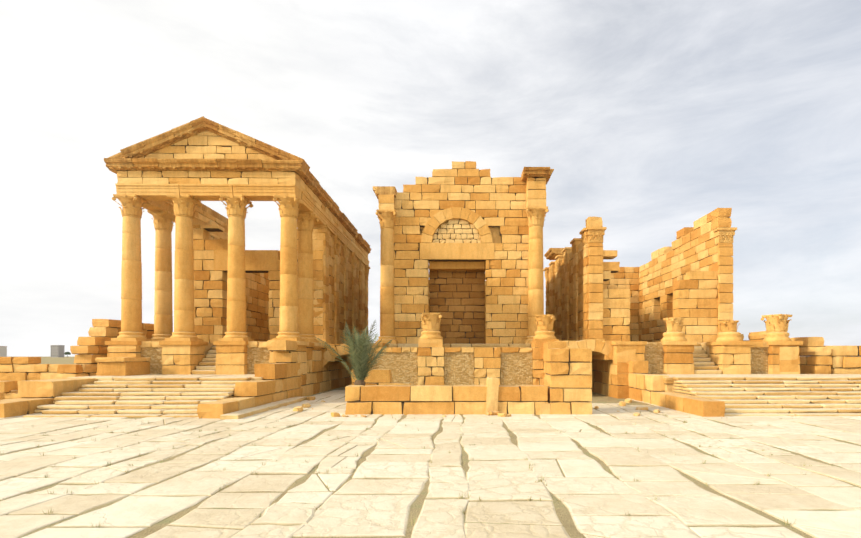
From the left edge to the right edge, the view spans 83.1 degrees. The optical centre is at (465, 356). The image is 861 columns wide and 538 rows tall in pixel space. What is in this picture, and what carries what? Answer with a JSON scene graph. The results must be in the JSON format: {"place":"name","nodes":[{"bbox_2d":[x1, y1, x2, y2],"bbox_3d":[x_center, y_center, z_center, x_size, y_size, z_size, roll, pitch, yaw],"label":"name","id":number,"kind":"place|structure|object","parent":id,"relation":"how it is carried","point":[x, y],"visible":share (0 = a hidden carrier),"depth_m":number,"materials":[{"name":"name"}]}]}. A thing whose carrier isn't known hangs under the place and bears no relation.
{"place":"outdoors","nodes":[
{"label":"outdoors","id":0,"kind":"place"},
{"bbox_2d":[0,345,64,356],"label":"town buildings","id":1,"kind":"structure","parent":0,"point":[57,350],"depth_m":825.34,"materials":[{"name":"beige paint"}]},
{"bbox_2d":[41,357,345,386],"bbox_3d":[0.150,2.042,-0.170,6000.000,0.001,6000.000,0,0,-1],"label":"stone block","id":2,"kind":"structure","parent":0,"point":[57,360],"depth_m":228.77,"materials":[{"name":"beige stone"}]},
{"bbox_2d":[0,387,860,537],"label":"stone pavement","id":3,"kind":"structure","parent":2,"relation":"on","point":[788,490],"depth_m":8.09,"materials":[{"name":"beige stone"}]},
{"bbox_2d":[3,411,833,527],"bbox_3d":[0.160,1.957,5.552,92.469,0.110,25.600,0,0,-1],"label":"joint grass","id":4,"kind":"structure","parent":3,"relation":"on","point":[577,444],"depth_m":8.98,"materials":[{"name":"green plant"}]},
{"bbox_2d":[7,169,860,417],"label":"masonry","id":5,"kind":"object","parent":2,"relation":"on","point":[219,230],"visible":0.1,"depth_m":28.36,"materials":[{"name":"brown stone"}]},
{"bbox_2d":[0,161,860,418],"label":"temple ruins","id":6,"kind":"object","parent":5,"relation":"on","point":[585,272],"visible":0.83,"depth_m":27.95,"materials":[{"name":"stone"}]},
{"bbox_2d":[104,116,563,259],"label":"cornices","id":7,"kind":"object","parent":6,"relation":"on","point":[127,159],"visible":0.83,"depth_m":22.71,"materials":[{"name":"stone"}]},
{"bbox_2d":[140,130,276,159],"bbox_3d":[-12.255,-9.946,23.250,7.584,1.579,0.682,0,0,-1],"label":"tympanum","id":8,"kind":"object","parent":7,"relation":"on","point":[206,144],"depth_m":22.94,"materials":[{"name":"beige stone"}]},
{"bbox_2d":[314,321,391,385],"bbox_3d":[-4.103,0.314,18.476,2.036,3.456,2.945,0,0,35],"label":"palm tree","id":9,"kind":"object","parent":6,"relation":"on","point":[359,356],"visible":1,"depth_m":18.58,"materials":[{"name":"green plant"}]},
{"bbox_2d":[111,194,791,343],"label":"columns","id":10,"kind":"structure","parent":6,"relation":"on","point":[296,321],"depth_m":23.30,"materials":[{"name":"stone"}]},
{"bbox_2d":[141,342,767,385],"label":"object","id":11,"kind":"object","parent":6,"relation":"in","point":[516,368],"visible":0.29,"depth_m":24.41,"materials":[{"name":"beige stone"}]},
{"bbox_2d":[429,269,484,343],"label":"doorway back wall","id":12,"kind":"structure","parent":5,"relation":"on","point":[448,330],"depth_m":29.58,"materials":[{"name":"stone"}]},
{"bbox_2d":[26,343,843,414],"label":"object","id":13,"kind":"object","parent":2,"relation":"on","point":[676,387],"depth_m":19.70,"materials":[{"name":"stone"}]},
{"bbox_2d":[23,343,860,419],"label":"stone steps","id":14,"kind":"structure","parent":2,"relation":"on","point":[171,395],"depth_m":18.01,"materials":[{"name":"stone"}]},
{"bbox_2d":[0,0,860,356],"label":"sky","id":15,"kind":"structure","parent":0,"point":[650,118],"materials":[{"name":"white"}]}
]}

